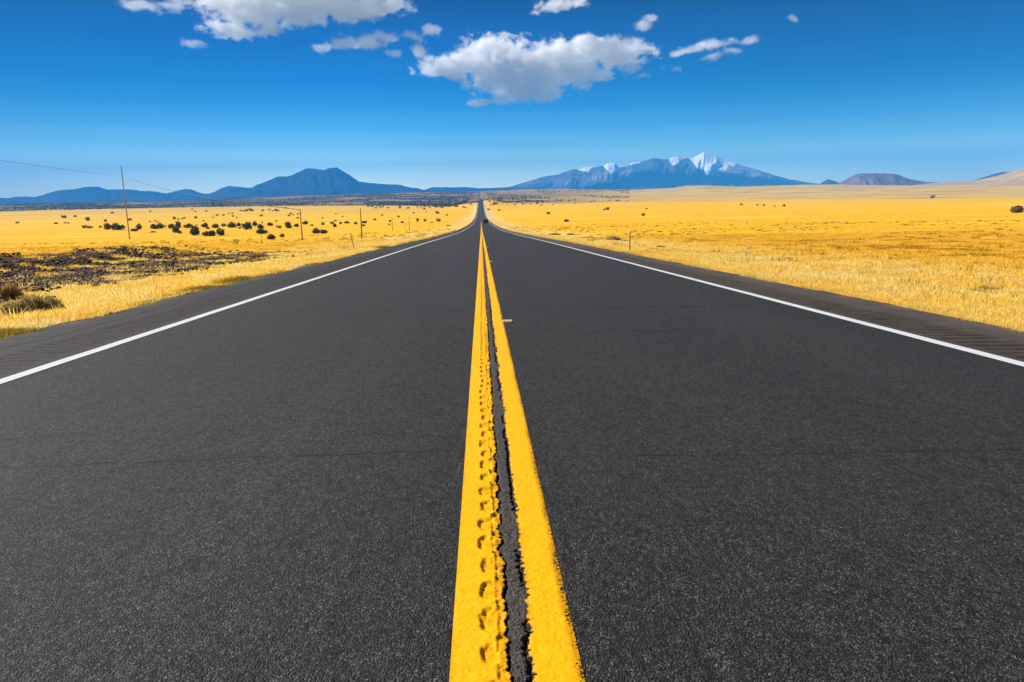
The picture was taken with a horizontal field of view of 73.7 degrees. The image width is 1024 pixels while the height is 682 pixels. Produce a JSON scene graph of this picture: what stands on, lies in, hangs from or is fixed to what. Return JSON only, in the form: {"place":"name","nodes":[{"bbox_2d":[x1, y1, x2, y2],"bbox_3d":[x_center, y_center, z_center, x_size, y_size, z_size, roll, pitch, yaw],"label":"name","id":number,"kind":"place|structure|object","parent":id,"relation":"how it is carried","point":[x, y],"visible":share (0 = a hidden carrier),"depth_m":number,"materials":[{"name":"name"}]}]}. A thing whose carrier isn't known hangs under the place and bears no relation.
{"place":"outdoors","nodes":[
{"label":"outdoors","id":0,"kind":"place"},
{"bbox_2d":[0,187,206,203],"bbox_3d":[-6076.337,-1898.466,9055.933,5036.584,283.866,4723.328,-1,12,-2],"label":"mountain range","id":1,"kind":"structure","parent":0,"point":[91,194],"depth_m":8934.05,"materials":[{"name":"rock"},{"name":"soil"},{"name":"vegetation"}]},
{"bbox_2d":[200,186,248,198],"bbox_3d":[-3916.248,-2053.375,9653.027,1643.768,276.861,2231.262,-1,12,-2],"label":"mountain","id":2,"kind":"structure","parent":0,"point":[227,192],"depth_m":9512.26,"materials":[{"name":"blue stone"}]},
{"bbox_2d":[228,167,424,197],"bbox_3d":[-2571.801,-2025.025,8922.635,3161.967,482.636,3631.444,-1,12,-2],"label":"mountain","id":3,"kind":"structure","parent":0,"point":[329,181],"depth_m":8673.78,"materials":[{"name":"rock"},{"name":"soil"},{"name":"vegetation"}]},
{"bbox_2d":[423,187,545,191],"bbox_3d":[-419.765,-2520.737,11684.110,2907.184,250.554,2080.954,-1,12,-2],"label":"mountain range","id":4,"kind":"structure","parent":0,"point":[436,189],"depth_m":11659.81,"materials":[{"name":"blue stone"}]},
{"bbox_2d":[0,199,1023,681],"bbox_3d":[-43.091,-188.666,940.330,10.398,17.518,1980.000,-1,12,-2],"label":"road","id":5,"kind":"structure","parent":0,"point":[738,487],"depth_m":2.69,"materials":[{"name":"grey asphalt"}]},
{"bbox_2d":[0,207,478,383],"bbox_3d":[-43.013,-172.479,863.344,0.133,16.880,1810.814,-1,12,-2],"label":"white line","id":6,"kind":"object","parent":5,"relation":"on","point":[39,368],"visible":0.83,"depth_m":6.76,"materials":[{"name":"paint"}]},
{"bbox_2d":[449,231,511,681],"bbox_3d":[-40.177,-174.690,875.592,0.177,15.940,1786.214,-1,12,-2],"label":"yellow line","id":7,"kind":"object","parent":5,"relation":"on","point":[479,642],"visible":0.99,"depth_m":2.06,"materials":[{"name":"paint"}]},
{"bbox_2d":[502,320,511,322],"bbox_3d":[-0.048,-0.201,6.850,0.100,0.018,0.099,-1,12,-2],"label":"pavement marker","id":8,"kind":"object","parent":5,"relation":"on","point":[506,321],"visible":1,"depth_m":6.81,"materials":[{"name":"plastic"}]},
{"bbox_2d":[481,222,584,681],"bbox_3d":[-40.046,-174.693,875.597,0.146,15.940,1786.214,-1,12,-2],"label":"yellow line","id":9,"kind":"object","parent":5,"relation":"on","point":[554,655],"visible":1,"depth_m":2.05,"materials":[{"name":"paint"}]},
{"bbox_2d":[482,201,1023,365],"bbox_3d":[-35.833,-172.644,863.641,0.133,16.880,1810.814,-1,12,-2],"label":"white line","id":10,"kind":"object","parent":5,"relation":"on","point":[1004,359],"visible":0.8,"depth_m":6.79,"materials":[{"name":"paint"}]},
{"bbox_2d":[0,184,1023,338],"bbox_3d":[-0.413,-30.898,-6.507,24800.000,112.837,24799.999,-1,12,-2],"label":"ground","id":11,"kind":"structure","parent":0,"point":[851,200],"depth_m":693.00,"materials":[{"name":"yellow plant"}]},
{"bbox_2d":[0,280,26,300],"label":"dry shrub","id":12,"kind":"object","parent":11,"relation":"on","point":[8,290],"visible":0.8,"depth_m":13.86,"materials":[{"name":"brown plant"}]},
{"bbox_2d":[0,290,65,314],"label":"dry shrub","id":13,"kind":"object","parent":11,"relation":"on","point":[32,302],"visible":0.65,"depth_m":9.71,"materials":[{"name":"green plant"}]},
{"bbox_2d":[75,255,87,259],"bbox_3d":[-17.575,-3.393,27.858,0.638,0.299,0.360,0,12,6],"label":"dry shrub","id":14,"kind":"object","parent":11,"relation":"on","point":[82,257],"visible":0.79,"depth_m":27.78,"materials":[{"name":"brown plant"}]},
{"bbox_2d":[103,223,110,229],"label":"juniper bush","id":15,"kind":"object","parent":11,"relation":"on","point":[107,226],"visible":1,"depth_m":414.85,"materials":[{"name":"green plant"}]},
{"bbox_2d":[110,222,125,229],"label":"juniper bush","id":16,"kind":"object","parent":11,"relation":"on","point":[115,226],"visible":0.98,"depth_m":403.35,"materials":[{"name":"green plant"}]},
{"bbox_2d":[121,166,129,238],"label":"utility pole","id":17,"kind":"object","parent":11,"relation":"on","point":[125,204],"visible":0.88,"depth_m":247.01,"materials":[{"name":"brown wood"}]},
{"bbox_2d":[0,160,299,209],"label":"cable","id":18,"kind":"object","parent":17,"relation":"attached to","point":[176,191],"visible":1,"depth_m":107.67,"materials":[{"name":"black metal"}]},
{"bbox_2d":[0,245,307,306],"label":"cinder gravel","id":19,"kind":"structure","parent":11,"relation":"on","point":[88,273],"depth_m":25.03,"materials":[{"name":"black gravel"}]},
{"bbox_2d":[58,271,74,275],"bbox_3d":[-13.841,-2.062,21.192,0.576,0.274,0.499,-4,12,-12],"label":"dry shrub","id":20,"kind":"object","parent":19,"relation":"on","point":[63,273],"visible":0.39,"depth_m":21.14,"materials":[{"name":"brown plant"}]},
{"bbox_2d":[150,224,158,228],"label":"juniper bush","id":21,"kind":"object","parent":11,"relation":"on","point":[153,226],"visible":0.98,"depth_m":412.95,"materials":[{"name":"green plant"}]},
{"bbox_2d":[172,226,179,232],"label":"juniper bush","id":22,"kind":"object","parent":11,"relation":"on","point":[175,229],"visible":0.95,"depth_m":325.16,"materials":[{"name":"green plant"}]},
{"bbox_2d":[182,223,191,227],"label":"juniper bush","id":23,"kind":"object","parent":11,"relation":"on","point":[187,225],"visible":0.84,"depth_m":428.92,"materials":[{"name":"green plant"}]},
{"bbox_2d":[189,225,199,234],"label":"juniper bush","id":24,"kind":"object","parent":11,"relation":"on","point":[194,230],"visible":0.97,"depth_m":279.32,"materials":[{"name":"green plant"}]},
{"bbox_2d":[202,230,215,235],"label":"juniper bush","id":25,"kind":"object","parent":11,"relation":"on","point":[209,233],"visible":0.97,"depth_m":271.06,"materials":[{"name":"green plant"}]},
{"bbox_2d":[216,228,224,235],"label":"juniper bush","id":26,"kind":"object","parent":11,"relation":"on","point":[220,233],"visible":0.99,"depth_m":273.73,"materials":[{"name":"green plant"}]},
{"bbox_2d":[227,221,237,227],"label":"juniper bush","id":27,"kind":"object","parent":11,"relation":"on","point":[231,224],"visible":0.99,"depth_m":412.99,"materials":[{"name":"green plant"}]},
{"bbox_2d":[241,222,251,229],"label":"juniper bush","id":28,"kind":"object","parent":11,"relation":"on","point":[247,225],"visible":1,"depth_m":371.65,"materials":[{"name":"green plant"}]},
{"bbox_2d":[246,252,269,257],"bbox_3d":[-12.104,-4.075,32.523,1.255,0.362,1.055,-7,13,-26],"label":"dry shrub","id":29,"kind":"object","parent":11,"relation":"on","point":[260,254],"visible":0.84,"depth_m":32.34,"materials":[{"name":"brown plant"}]},
{"bbox_2d":[256,228,268,233],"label":"juniper bush","id":30,"kind":"object","parent":11,"relation":"on","point":[260,231],"visible":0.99,"depth_m":289.46,"materials":[{"name":"green plant"}]},
{"bbox_2d":[267,234,275,239],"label":"juniper bush","id":31,"kind":"object","parent":11,"relation":"on","point":[271,236],"visible":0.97,"depth_m":92.04,"materials":[{"name":"green plant"}]},
{"bbox_2d":[299,209,302,239],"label":"utility pole","id":32,"kind":"object","parent":11,"relation":"on","point":[300,213],"visible":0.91,"depth_m":82.60,"materials":[{"name":"brown wood"}]},
{"bbox_2d":[0,189,629,210],"bbox_3d":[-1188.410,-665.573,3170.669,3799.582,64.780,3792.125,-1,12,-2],"label":"juniper woodland","id":33,"kind":"object","parent":11,"relation":"on","point":[226,204],"visible":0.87,"depth_m":2570.73,"materials":[{"name":"green plant"}]},
{"bbox_2d":[311,228,319,233],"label":"juniper bush","id":34,"kind":"object","parent":11,"relation":"on","point":[314,230],"visible":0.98,"depth_m":281.08,"materials":[{"name":"green plant"}]},
{"bbox_2d":[360,208,362,238],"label":"utility pole","id":35,"kind":"object","parent":11,"relation":"on","point":[361,224],"visible":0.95,"depth_m":86.12,"materials":[{"name":"orange wood"}]},
{"bbox_2d":[606,235,620,239],"bbox_3d":[8.359,-8.471,56.196,1.583,0.537,1.370,-10,15,-37],"label":"dry shrub","id":36,"kind":"object","parent":11,"relation":"on","point":[613,237],"visible":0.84,"depth_m":55.95,"materials":[{"name":"yellow plant"}]},
{"bbox_2d":[977,284,997,289],"bbox_3d":[9.114,-1.013,13.083,0.427,0.184,0.263,-2,12,-4],"label":"dry shrub","id":37,"kind":"object","parent":11,"relation":"on","point":[984,286],"visible":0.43,"depth_m":13.05,"materials":[{"name":"yellow plant"}]},
{"bbox_2d":[1010,205,1023,212],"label":"juniper bush","id":38,"kind":"object","parent":11,"relation":"on","point":[1016,209],"visible":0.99,"depth_m":318.00,"materials":[{"name":"green plant"}]},
{"bbox_2d":[0,0,1023,197],"label":"sky","id":39,"kind":"structure","parent":0,"point":[201,96],"materials":[{"name":"blue"}]},
{"bbox_2d":[512,189,642,190],"bbox_3d":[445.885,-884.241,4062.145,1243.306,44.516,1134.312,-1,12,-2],"label":"hill","id":40,"kind":"structure","parent":0,"point":[562,189],"depth_m":4016.33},
{"bbox_2d":[511,152,818,189],"bbox_3d":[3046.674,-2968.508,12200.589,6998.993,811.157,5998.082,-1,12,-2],"label":"snowy mountain","id":41,"kind":"structure","parent":0,"point":[704,168],"depth_m":11836.66,"materials":[{"name":"blue stone"}]},
{"bbox_2d":[675,185,704,187],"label":"hill","id":42,"kind":"structure","parent":0,"point":[689,186],"depth_m":4309.89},
{"bbox_2d":[819,179,838,184],"bbox_3d":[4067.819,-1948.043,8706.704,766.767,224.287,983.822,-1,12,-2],"label":"mountain","id":43,"kind":"structure","parent":0,"point":[828,182],"depth_m":8603.67,"materials":[{"name":"blue stone"}]},
{"bbox_2d":[835,173,938,185],"bbox_3d":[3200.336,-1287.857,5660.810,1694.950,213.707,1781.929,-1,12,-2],"label":"cinder cone","id":44,"kind":"object","parent":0,"point":[875,179],"visible":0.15,"depth_m":5608.07,"materials":[{"name":"stone"}]},
{"bbox_2d":[910,169,1023,185],"bbox_3d":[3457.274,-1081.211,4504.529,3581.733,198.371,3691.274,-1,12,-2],"label":"hill","id":45,"kind":"structure","parent":0,"point":[1015,177],"depth_m":4386.50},
{"bbox_2d":[977,172,1008,179],"bbox_3d":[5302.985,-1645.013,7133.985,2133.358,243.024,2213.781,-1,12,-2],"label":"mountain","id":46,"kind":"structure","parent":0,"point":[996,174],"depth_m":7074.18,"materials":[{"name":"blue stone"}]}
]}

